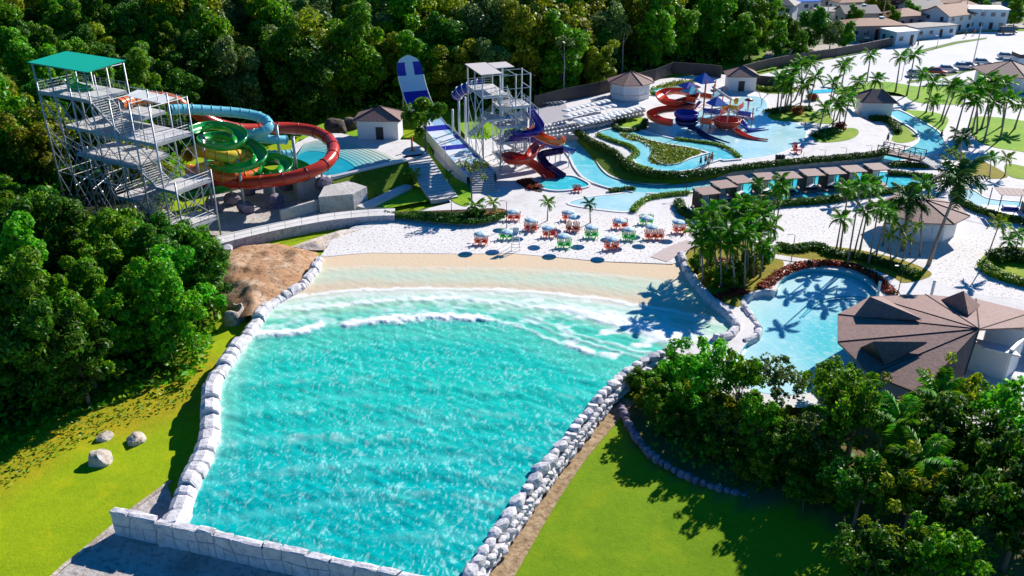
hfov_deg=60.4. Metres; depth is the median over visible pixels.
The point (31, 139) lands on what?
forest tree
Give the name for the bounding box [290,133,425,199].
pool terrace
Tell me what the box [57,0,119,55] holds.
forest tree
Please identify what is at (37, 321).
forest tree
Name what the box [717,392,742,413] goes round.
garden shrub
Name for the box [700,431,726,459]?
garden shrub
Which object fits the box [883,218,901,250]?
palm tree
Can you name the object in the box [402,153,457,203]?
walk stairs
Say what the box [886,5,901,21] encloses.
town tree
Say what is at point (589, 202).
palm tree
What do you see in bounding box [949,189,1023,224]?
hedge
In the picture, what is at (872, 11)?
house
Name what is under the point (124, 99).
orange slide
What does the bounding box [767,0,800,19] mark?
house
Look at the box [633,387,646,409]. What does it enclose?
garden shrub
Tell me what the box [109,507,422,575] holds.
front wall
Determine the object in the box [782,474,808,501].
garden shrub
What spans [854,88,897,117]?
hut
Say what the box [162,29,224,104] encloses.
forest tree
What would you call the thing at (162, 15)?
forest tree
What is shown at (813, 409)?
garden shrub
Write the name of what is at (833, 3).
house
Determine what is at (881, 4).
town tree
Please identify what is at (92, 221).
forest tree
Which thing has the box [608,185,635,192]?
hedge
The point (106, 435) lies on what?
boulder
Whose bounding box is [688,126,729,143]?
play slide
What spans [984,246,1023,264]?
shrub border
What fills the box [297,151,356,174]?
landing pool
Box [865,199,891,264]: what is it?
palm tree
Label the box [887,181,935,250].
palm tree
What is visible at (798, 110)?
red bush
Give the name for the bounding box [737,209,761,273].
palm tree
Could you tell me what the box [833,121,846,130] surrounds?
red bush
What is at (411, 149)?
shower post
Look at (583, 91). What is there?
dark fence
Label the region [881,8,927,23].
house
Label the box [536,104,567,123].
deck paving
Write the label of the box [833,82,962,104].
car park lawn
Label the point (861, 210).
palm tree
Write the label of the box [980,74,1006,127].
palm tree
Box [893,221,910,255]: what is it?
palm tree
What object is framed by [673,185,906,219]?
hedge
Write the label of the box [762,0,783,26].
forest tree
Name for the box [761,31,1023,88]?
parking lot
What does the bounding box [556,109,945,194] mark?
lazy river
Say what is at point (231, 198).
slide post
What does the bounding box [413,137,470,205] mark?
slide lawn
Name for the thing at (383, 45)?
forest tree
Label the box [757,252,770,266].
garden shrub
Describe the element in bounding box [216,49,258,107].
forest tree
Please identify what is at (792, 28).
town tree
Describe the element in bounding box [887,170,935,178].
hedge
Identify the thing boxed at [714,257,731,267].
garden shrub
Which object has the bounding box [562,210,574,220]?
beach umbrella
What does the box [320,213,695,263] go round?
sand beach
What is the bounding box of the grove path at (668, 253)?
[651,240,693,261]
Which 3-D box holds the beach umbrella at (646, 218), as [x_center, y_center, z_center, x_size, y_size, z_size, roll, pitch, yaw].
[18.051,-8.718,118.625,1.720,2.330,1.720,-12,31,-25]
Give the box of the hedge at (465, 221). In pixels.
[383,210,507,224]
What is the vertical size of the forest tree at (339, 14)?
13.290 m
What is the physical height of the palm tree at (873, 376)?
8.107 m
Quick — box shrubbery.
[635,394,1020,575]
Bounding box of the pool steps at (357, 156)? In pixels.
[297,140,395,168]
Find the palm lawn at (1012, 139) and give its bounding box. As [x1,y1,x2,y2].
[970,116,1023,151]
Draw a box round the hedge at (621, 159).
[573,129,890,178]
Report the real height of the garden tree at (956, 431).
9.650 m
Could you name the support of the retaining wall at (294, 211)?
on the paved ground at (232, 218)
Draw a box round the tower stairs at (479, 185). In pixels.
[469,170,495,192]
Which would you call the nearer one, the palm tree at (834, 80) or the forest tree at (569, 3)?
the palm tree at (834, 80)
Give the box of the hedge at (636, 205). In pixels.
[629,189,691,211]
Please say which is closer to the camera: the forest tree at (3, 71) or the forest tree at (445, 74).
the forest tree at (3, 71)
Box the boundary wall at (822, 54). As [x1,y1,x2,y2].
[744,37,893,70]
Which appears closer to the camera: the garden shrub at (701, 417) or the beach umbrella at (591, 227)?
the garden shrub at (701, 417)
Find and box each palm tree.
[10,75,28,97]
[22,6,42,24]
[403,167,421,188]
[443,170,452,182]
[463,197,485,216]
[485,196,500,211]
[539,195,555,220]
[580,196,596,222]
[680,219,705,252]
[685,233,718,282]
[689,208,716,272]
[691,226,720,269]
[694,199,725,267]
[703,218,727,259]
[707,229,734,287]
[708,199,732,261]
[711,218,746,285]
[717,198,747,264]
[718,232,749,289]
[726,212,750,267]
[729,192,759,261]
[731,221,762,287]
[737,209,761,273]
[745,201,771,254]
[745,223,771,277]
[747,177,767,197]
[751,236,781,277]
[755,204,778,260]
[757,194,772,208]
[760,214,783,263]
[765,182,789,236]
[768,67,791,106]
[770,177,794,240]
[771,74,795,111]
[773,171,791,182]
[782,67,803,106]
[782,81,799,108]
[786,58,804,105]
[793,76,814,105]
[794,53,815,101]
[794,55,822,99]
[804,66,827,106]
[815,98,836,129]
[822,74,842,114]
[829,95,847,126]
[829,208,853,248]
[830,97,854,128]
[831,60,852,98]
[833,83,855,119]
[834,56,856,82]
[834,181,852,201]
[837,178,858,248]
[839,370,896,458]
[842,91,861,121]
[846,172,875,263]
[848,72,868,91]
[851,200,876,252]
[859,173,884,250]
[860,47,880,80]
[863,390,929,445]
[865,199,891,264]
[867,72,888,88]
[869,196,904,245]
[873,204,899,257]
[882,229,899,258]
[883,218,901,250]
[883,424,957,522]
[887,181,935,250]
[889,49,911,91]
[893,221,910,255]
[897,231,916,260]
[903,45,926,95]
[903,365,969,414]
[907,174,935,255]
[907,220,925,254]
[910,65,935,98]
[921,92,947,114]
[923,73,942,112]
[926,153,990,265]
[939,77,962,120]
[942,79,968,123]
[943,145,959,161]
[947,126,975,162]
[952,85,979,134]
[953,151,967,163]
[960,93,990,137]
[965,76,989,132]
[972,83,994,130]
[975,69,1000,123]
[977,92,1010,140]
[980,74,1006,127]
[981,150,1001,177]
[986,213,1012,259]
[995,73,1019,125]
[995,89,1023,139]
[998,150,1016,175]
[998,232,1022,249]
[1007,96,1023,128]
[1007,225,1023,247]
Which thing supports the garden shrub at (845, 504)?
on the ground at (624, 506)
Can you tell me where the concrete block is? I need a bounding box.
[318,181,367,212]
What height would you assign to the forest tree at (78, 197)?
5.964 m
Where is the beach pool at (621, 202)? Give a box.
[566,192,649,212]
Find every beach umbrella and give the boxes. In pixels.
[474,231,486,243]
[501,229,512,234]
[507,209,518,213]
[524,217,536,232]
[542,225,554,238]
[557,233,569,242]
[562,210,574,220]
[568,214,580,219]
[585,224,597,237]
[605,236,617,251]
[614,218,625,230]
[622,226,634,234]
[640,215,652,225]
[645,224,657,230]
[672,219,684,230]
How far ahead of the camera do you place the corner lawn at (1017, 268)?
108.72 m
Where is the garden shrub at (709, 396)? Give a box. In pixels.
[699,390,725,409]
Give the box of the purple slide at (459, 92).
[451,79,481,100]
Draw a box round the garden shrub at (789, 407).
[785,404,805,429]
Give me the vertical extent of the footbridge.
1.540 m
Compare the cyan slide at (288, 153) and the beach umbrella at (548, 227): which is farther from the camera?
the cyan slide at (288, 153)
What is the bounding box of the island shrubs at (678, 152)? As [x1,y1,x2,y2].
[620,132,699,164]
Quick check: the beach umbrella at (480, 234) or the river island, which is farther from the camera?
the river island
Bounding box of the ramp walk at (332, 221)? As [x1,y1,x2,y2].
[211,208,394,248]
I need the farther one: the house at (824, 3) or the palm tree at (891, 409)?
the house at (824, 3)
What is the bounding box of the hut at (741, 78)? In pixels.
[723,65,760,90]
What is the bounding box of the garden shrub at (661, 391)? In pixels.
[644,377,671,404]
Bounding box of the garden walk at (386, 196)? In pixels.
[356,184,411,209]
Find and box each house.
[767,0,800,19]
[797,0,821,18]
[810,7,835,20]
[820,0,828,6]
[828,0,865,6]
[833,4,881,22]
[840,16,907,40]
[865,0,906,17]
[879,26,919,46]
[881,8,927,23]
[897,0,943,12]
[904,21,958,39]
[920,2,977,30]
[940,0,961,3]
[944,0,978,4]
[968,5,1010,29]
[976,0,1002,4]
[980,2,1021,20]
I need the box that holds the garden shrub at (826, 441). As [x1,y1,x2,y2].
[821,439,845,469]
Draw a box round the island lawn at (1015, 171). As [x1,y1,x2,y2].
[1004,164,1023,178]
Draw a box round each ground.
[0,2,1023,575]
[765,6,1023,55]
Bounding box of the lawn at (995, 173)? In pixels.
[971,161,1007,178]
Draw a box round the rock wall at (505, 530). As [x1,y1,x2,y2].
[463,345,677,575]
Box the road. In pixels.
[763,23,1023,59]
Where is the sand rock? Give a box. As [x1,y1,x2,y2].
[291,229,362,249]
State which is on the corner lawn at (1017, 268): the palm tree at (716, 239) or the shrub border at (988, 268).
the shrub border at (988, 268)
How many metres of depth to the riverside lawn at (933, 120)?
168.94 m
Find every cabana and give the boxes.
[691,186,721,212]
[708,180,737,205]
[725,175,754,201]
[750,172,779,198]
[775,171,803,197]
[795,168,825,194]
[817,167,846,192]
[838,165,867,189]
[861,163,890,186]
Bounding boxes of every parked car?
[860,37,875,42]
[906,69,923,76]
[927,67,947,74]
[939,64,958,71]
[953,62,971,69]
[961,61,976,68]
[972,57,992,64]
[997,26,1017,33]
[997,52,1011,58]
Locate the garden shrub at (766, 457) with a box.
[751,449,779,487]
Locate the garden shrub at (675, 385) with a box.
[667,376,686,392]
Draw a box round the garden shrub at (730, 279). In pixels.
[725,270,742,289]
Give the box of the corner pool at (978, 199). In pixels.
[965,189,1021,206]
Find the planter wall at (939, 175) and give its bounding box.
[928,172,945,188]
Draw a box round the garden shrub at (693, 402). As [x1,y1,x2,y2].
[678,389,706,416]
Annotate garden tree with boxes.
[400,96,447,152]
[456,156,489,206]
[473,127,491,155]
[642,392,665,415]
[657,335,738,392]
[705,391,741,434]
[714,347,771,403]
[738,392,786,439]
[746,351,805,407]
[749,451,774,484]
[763,417,822,462]
[788,410,840,456]
[792,482,819,509]
[797,355,863,406]
[810,368,892,463]
[812,361,862,382]
[816,448,908,526]
[822,522,917,575]
[854,498,932,575]
[869,440,953,529]
[876,371,918,452]
[881,425,954,476]
[885,391,985,460]
[902,511,995,575]
[914,461,1023,549]
[918,351,982,426]
[950,409,1023,476]
[961,458,1023,571]
[963,374,1001,427]
[968,375,1023,477]
[975,474,1023,562]
[993,416,1023,477]
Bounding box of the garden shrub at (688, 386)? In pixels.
[684,379,700,396]
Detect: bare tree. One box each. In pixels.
[553,35,575,88]
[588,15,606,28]
[616,24,632,72]
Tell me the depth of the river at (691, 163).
142.57 m
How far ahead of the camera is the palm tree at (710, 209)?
101.79 m
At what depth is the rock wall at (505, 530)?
73.04 m
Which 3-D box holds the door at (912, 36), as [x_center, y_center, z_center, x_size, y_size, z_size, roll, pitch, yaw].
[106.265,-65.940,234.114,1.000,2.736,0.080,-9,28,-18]
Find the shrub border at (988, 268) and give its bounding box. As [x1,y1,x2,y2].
[975,258,1023,286]
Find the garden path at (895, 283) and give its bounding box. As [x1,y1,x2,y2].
[775,254,911,294]
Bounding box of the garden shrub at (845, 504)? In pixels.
[828,480,856,512]
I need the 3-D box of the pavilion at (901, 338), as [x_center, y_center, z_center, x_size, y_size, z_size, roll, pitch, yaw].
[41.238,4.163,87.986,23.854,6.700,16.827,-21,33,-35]
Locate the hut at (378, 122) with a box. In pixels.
[352,105,402,139]
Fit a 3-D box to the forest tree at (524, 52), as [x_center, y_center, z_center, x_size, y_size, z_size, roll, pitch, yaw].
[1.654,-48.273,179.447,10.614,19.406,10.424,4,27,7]
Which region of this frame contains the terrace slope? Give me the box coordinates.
[332,162,414,199]
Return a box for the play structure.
[674,73,753,128]
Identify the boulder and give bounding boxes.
[88,449,112,467]
[95,430,113,441]
[126,431,146,446]
[223,244,232,250]
[224,303,245,326]
[324,118,347,133]
[344,117,356,130]
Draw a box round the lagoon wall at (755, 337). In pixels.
[740,289,775,345]
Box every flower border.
[479,209,502,216]
[516,178,544,189]
[712,287,750,299]
[756,259,899,294]
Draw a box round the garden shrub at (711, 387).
[698,380,721,395]
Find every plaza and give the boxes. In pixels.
[322,74,1023,438]
[544,75,891,177]
[742,205,901,244]
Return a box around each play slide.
[646,87,698,125]
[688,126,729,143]
[731,127,767,141]
[737,119,768,131]
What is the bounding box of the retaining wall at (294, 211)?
[279,199,319,220]
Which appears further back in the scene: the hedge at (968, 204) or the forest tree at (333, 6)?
the forest tree at (333, 6)
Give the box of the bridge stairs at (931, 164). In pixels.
[919,157,938,169]
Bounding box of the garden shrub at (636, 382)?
[624,366,645,395]
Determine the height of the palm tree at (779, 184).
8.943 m
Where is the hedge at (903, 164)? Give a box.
[886,160,928,168]
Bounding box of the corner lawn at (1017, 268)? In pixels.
[980,247,1023,277]
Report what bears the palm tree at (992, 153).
on the lawn at (995, 173)
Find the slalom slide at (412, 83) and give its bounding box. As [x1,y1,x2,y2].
[397,55,496,183]
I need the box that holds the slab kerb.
[50,480,171,575]
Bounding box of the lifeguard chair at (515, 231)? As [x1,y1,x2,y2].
[511,227,519,249]
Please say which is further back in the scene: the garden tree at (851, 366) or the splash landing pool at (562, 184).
the splash landing pool at (562, 184)
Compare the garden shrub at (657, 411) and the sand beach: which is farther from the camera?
the sand beach
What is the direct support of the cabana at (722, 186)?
on the cabana pool at (902, 180)
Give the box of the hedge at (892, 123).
[868,114,902,132]
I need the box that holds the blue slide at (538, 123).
[504,103,575,153]
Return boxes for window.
[895,219,904,227]
[920,225,930,232]
[932,225,939,232]
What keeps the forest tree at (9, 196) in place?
on the ground at (624, 506)
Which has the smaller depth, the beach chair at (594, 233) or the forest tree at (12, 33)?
the beach chair at (594, 233)
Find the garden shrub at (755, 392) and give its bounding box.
[734,388,763,414]
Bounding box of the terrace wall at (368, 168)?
[331,159,406,177]
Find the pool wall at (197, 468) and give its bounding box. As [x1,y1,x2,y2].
[157,256,323,547]
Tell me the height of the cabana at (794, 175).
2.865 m
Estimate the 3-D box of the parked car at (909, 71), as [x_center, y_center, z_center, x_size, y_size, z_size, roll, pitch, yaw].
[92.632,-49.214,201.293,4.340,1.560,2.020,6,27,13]
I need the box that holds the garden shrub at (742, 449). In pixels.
[723,433,752,461]
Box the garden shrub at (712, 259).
[703,250,717,265]
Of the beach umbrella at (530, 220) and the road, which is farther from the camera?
the road
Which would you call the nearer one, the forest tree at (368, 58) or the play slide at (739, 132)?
the play slide at (739, 132)
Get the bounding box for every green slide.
[58,73,93,90]
[178,165,262,201]
[189,121,308,181]
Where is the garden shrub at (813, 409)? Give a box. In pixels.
[798,405,823,428]
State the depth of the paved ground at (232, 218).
124.73 m
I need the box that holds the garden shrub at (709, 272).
[700,263,717,279]
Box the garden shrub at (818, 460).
[801,450,834,486]
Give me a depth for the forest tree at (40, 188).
103.10 m
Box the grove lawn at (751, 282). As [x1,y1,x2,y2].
[686,241,783,306]
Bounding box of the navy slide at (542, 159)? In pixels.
[536,147,565,178]
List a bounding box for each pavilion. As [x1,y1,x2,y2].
[607,71,653,100]
[838,281,1023,392]
[884,194,969,242]
[971,60,1023,93]
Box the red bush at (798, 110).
[790,106,803,114]
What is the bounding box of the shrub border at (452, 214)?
[408,209,485,217]
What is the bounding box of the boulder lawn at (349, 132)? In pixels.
[299,120,357,140]
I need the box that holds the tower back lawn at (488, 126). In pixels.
[460,118,522,138]
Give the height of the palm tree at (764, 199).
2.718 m
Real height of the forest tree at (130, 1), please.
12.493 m
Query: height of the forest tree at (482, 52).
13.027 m
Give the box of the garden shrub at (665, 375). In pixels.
[659,365,681,387]
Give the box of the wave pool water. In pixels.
[189,249,730,575]
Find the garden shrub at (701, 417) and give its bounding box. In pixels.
[694,403,720,442]
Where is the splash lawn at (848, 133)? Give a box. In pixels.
[813,128,858,141]
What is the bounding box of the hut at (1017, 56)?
[1011,51,1023,63]
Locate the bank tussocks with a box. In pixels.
[0,375,200,486]
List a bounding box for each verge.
[907,68,974,83]
[920,37,986,51]
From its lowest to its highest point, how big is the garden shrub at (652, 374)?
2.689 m
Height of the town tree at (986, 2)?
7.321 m
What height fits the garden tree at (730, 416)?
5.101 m
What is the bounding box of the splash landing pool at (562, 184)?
[533,175,590,191]
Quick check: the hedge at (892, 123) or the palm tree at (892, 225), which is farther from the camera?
the hedge at (892, 123)
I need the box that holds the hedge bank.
[577,138,730,184]
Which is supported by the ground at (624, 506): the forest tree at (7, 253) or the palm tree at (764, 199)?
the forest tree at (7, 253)
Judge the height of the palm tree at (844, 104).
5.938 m
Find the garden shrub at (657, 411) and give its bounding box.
[646,405,663,421]
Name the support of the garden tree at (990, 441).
on the ground at (624, 506)
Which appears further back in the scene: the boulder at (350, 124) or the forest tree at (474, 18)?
the forest tree at (474, 18)
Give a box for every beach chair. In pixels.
[474,235,481,242]
[481,235,488,245]
[499,228,506,240]
[507,214,513,221]
[514,211,520,221]
[523,221,531,231]
[530,221,537,231]
[542,230,549,238]
[550,227,556,238]
[557,238,564,248]
[563,237,571,247]
[565,221,573,232]
[573,221,579,232]
[584,228,591,238]
[591,229,598,238]
[603,240,612,250]
[611,240,618,251]
[612,218,620,229]
[621,218,627,226]
[621,231,629,241]
[629,231,635,239]
[639,214,646,224]
[644,229,651,239]
[651,229,658,239]
[657,229,664,239]
[672,224,681,233]
[679,224,686,233]
[791,142,802,153]
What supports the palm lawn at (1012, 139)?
on the plaza at (512, 192)
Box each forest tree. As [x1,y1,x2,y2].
[0,0,23,61]
[0,0,42,24]
[0,26,29,76]
[0,54,6,75]
[0,72,38,169]
[0,75,17,109]
[0,106,72,176]
[0,174,19,218]
[0,194,69,271]
[0,210,58,303]
[0,243,16,254]
[0,245,68,356]
[0,293,89,409]
[0,309,18,363]
[0,321,37,400]
[1,39,52,94]
[1,184,28,211]
[2,94,56,149]
[2,247,64,301]
[7,17,45,49]
[11,93,92,170]
[17,43,82,111]
[18,78,69,133]
[25,3,68,51]
[29,23,63,70]
[31,194,90,274]
[32,185,59,197]
[32,191,70,271]
[33,308,126,407]
[39,0,69,23]
[42,196,90,272]
[53,70,104,145]
[54,288,115,388]
[55,0,97,40]
[55,36,90,80]
[56,24,119,84]
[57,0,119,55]
[58,255,120,321]
[59,195,86,209]
[61,42,97,109]
[73,208,133,289]
[80,67,126,141]
[82,210,104,239]
[87,286,148,356]
[88,207,139,279]
[89,20,153,64]
[91,137,174,188]
[92,93,148,173]
[97,223,180,278]
[99,10,138,55]
[100,46,171,125]
[102,0,124,11]
[106,83,149,122]
[113,263,160,339]
[114,0,139,13]
[115,54,160,88]
[116,1,176,56]
[118,209,149,226]
[119,40,162,87]
[120,207,139,230]
[125,256,210,361]
[134,0,221,50]
[134,211,152,223]
[144,1,182,58]
[146,60,186,92]
[147,21,179,75]
[147,68,203,143]
[147,244,226,320]
[149,211,192,249]
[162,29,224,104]
[169,223,220,250]
[177,0,240,103]
[179,238,233,317]
[183,0,238,37]
[185,231,230,292]
[210,34,267,123]
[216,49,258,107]
[218,0,252,36]
[232,27,266,83]
[240,0,297,34]
[244,0,292,67]
[258,12,305,109]
[258,24,302,71]
[269,11,300,31]
[272,34,341,123]
[287,0,337,35]
[290,0,331,17]
[293,5,357,88]
[306,50,353,104]
[311,0,336,14]
[319,9,352,52]
[325,0,388,104]
[334,0,375,22]
[334,0,395,20]
[346,0,398,56]
[363,20,400,90]
[381,0,431,58]
[392,29,444,97]
[397,31,429,52]
[398,0,447,29]
[404,0,437,26]
[416,8,468,52]
[418,10,476,86]
[421,38,477,101]
[440,0,482,53]
[451,0,504,57]
[470,37,511,91]
[483,27,517,65]
[492,0,524,37]
[495,0,546,91]
[496,0,582,78]
[534,8,589,89]
[536,0,602,72]
[548,43,579,75]
[549,0,584,21]
[569,0,600,19]
[577,38,619,83]
[580,28,617,75]
[589,0,644,52]
[592,0,626,55]
[605,0,675,57]
[635,0,676,69]
[661,0,700,60]
[662,0,688,44]
[685,0,702,12]
[692,0,735,15]
[693,0,724,38]
[725,0,756,42]
[739,0,770,58]
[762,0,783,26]
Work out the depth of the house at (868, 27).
238.75 m
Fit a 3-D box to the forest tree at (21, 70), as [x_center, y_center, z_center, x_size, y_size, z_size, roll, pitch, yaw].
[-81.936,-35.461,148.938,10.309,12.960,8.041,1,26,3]
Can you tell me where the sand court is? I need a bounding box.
[928,229,1023,299]
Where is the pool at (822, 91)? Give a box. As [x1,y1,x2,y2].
[809,89,833,92]
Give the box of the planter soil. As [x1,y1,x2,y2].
[400,208,505,224]
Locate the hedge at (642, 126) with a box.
[611,118,648,131]
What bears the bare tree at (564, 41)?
on the ground at (624, 506)
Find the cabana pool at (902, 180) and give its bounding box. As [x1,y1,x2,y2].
[689,171,936,210]
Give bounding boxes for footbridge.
[877,141,926,161]
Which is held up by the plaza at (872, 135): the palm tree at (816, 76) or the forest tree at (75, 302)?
the palm tree at (816, 76)
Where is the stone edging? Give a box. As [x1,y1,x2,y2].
[618,403,746,495]
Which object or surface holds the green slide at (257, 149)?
attached to the slide post at (211, 202)
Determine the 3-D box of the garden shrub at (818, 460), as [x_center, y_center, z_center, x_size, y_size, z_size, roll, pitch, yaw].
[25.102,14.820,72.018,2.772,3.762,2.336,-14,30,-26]
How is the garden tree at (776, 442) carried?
on the ground at (624, 506)
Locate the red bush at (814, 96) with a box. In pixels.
[805,93,818,100]
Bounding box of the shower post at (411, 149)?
[410,136,414,150]
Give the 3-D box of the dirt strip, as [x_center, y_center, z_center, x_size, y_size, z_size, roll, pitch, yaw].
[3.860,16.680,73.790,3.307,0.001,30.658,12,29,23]
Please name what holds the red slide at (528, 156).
on the plaza at (512, 192)
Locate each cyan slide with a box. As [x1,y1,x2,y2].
[167,103,274,140]
[254,135,287,144]
[267,149,292,157]
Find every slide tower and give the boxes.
[27,51,221,237]
[465,62,538,170]
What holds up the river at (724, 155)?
on the plaza at (872, 135)
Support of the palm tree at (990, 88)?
on the palm lawn at (1012, 139)
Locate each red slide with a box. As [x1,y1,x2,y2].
[190,104,339,189]
[501,141,554,180]
[524,123,565,145]
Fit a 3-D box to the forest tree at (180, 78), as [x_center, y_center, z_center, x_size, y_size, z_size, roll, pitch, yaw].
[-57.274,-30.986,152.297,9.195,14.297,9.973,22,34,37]
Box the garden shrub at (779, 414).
[756,406,788,434]
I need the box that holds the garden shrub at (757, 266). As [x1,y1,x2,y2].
[746,257,760,272]
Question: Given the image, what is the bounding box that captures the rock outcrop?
[219,243,317,317]
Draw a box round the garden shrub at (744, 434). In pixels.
[733,412,759,444]
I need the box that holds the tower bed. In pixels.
[516,179,541,191]
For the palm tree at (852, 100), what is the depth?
158.69 m
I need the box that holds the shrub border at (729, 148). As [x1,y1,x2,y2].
[674,137,742,157]
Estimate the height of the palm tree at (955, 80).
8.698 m
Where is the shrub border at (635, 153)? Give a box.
[595,133,652,168]
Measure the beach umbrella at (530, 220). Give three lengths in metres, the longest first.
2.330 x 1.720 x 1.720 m
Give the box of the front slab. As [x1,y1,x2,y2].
[56,486,291,575]
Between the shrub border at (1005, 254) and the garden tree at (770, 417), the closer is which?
the garden tree at (770, 417)
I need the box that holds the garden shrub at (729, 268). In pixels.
[723,265,735,271]
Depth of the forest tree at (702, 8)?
215.04 m
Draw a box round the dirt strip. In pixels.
[489,397,634,575]
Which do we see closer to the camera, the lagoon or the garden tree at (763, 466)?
the garden tree at (763, 466)
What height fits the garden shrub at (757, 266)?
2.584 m
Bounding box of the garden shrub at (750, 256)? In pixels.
[740,249,755,266]
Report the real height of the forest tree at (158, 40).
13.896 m
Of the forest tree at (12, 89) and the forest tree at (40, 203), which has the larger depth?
the forest tree at (12, 89)
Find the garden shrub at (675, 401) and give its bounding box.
[663,390,689,423]
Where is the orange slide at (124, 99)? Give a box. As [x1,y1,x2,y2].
[112,91,186,115]
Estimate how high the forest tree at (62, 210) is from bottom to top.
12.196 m
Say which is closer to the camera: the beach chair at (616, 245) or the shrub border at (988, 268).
the shrub border at (988, 268)
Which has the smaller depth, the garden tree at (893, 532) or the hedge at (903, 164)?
the garden tree at (893, 532)
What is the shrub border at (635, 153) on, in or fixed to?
on the plaza at (872, 135)
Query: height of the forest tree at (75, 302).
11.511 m
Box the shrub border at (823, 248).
[776,241,922,278]
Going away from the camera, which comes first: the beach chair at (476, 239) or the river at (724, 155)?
the beach chair at (476, 239)
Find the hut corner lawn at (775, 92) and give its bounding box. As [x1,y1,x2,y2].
[758,88,797,93]
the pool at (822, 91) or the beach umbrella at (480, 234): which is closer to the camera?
the beach umbrella at (480, 234)
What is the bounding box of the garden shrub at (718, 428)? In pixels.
[712,410,743,436]
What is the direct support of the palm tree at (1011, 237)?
on the corner lawn at (1017, 268)
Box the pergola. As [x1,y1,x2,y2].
[981,187,1023,216]
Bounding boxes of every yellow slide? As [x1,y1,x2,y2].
[181,145,252,172]
[185,164,262,181]
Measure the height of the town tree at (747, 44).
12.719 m
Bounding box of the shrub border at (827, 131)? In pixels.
[810,126,842,138]
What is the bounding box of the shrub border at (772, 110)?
[763,105,813,113]
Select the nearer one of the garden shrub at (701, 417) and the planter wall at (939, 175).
the garden shrub at (701, 417)
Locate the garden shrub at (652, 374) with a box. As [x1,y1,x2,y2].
[640,367,662,387]
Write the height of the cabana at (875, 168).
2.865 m
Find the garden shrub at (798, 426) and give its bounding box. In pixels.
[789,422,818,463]
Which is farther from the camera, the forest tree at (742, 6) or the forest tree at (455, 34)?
the forest tree at (742, 6)
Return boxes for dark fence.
[534,62,673,108]
[673,62,721,77]
[756,75,778,86]
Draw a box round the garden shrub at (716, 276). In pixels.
[709,267,729,286]
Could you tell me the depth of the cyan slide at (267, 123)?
124.42 m
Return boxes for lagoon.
[736,269,876,394]
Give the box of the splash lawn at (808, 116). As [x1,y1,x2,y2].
[768,111,834,123]
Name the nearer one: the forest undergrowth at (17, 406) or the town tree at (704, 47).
the forest undergrowth at (17, 406)
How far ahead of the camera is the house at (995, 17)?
253.69 m
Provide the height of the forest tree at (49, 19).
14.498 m
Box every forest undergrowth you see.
[0,29,772,450]
[0,292,221,421]
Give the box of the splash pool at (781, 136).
[647,96,808,159]
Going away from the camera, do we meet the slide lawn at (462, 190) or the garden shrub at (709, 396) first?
the garden shrub at (709, 396)
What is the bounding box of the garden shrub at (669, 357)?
[666,352,681,368]
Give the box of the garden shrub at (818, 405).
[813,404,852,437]
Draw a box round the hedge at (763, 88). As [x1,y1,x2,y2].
[756,85,783,91]
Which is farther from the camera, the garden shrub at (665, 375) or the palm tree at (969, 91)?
the palm tree at (969, 91)
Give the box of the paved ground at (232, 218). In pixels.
[203,186,328,237]
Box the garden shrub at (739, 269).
[730,261,748,283]
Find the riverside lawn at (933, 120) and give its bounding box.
[903,110,947,131]
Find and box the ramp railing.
[216,207,384,239]
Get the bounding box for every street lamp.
[499,200,506,227]
[895,265,903,291]
[972,9,989,63]
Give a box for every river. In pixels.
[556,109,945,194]
[597,127,741,161]
[604,132,720,171]
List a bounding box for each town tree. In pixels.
[683,9,713,55]
[693,0,745,53]
[729,12,762,62]
[759,19,790,57]
[764,3,785,31]
[776,13,802,49]
[790,30,809,53]
[793,7,829,47]
[821,19,844,48]
[836,20,856,46]
[846,3,865,18]
[863,0,891,16]
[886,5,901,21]
[904,0,921,11]
[968,0,983,3]
[983,0,992,4]
[1007,0,1023,25]
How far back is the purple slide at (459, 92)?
145.38 m
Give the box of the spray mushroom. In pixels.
[745,98,752,111]
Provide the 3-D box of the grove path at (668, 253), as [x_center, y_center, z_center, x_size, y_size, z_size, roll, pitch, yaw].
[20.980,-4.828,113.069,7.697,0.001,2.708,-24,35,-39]
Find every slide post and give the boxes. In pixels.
[195,139,221,213]
[222,139,241,204]
[230,160,253,214]
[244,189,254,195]
[263,171,283,209]
[275,124,280,153]
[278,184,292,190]
[291,136,297,169]
[314,172,331,189]
[451,109,453,132]
[457,101,460,135]
[464,97,466,141]
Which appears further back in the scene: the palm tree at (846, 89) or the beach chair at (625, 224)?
the palm tree at (846, 89)
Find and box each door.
[375,127,384,139]
[737,81,745,90]
[874,29,878,39]
[909,35,913,44]
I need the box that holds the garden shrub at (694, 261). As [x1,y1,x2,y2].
[687,253,704,272]
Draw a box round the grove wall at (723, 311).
[677,251,740,341]
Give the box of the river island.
[620,134,700,164]
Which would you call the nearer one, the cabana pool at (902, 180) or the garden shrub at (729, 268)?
the garden shrub at (729, 268)

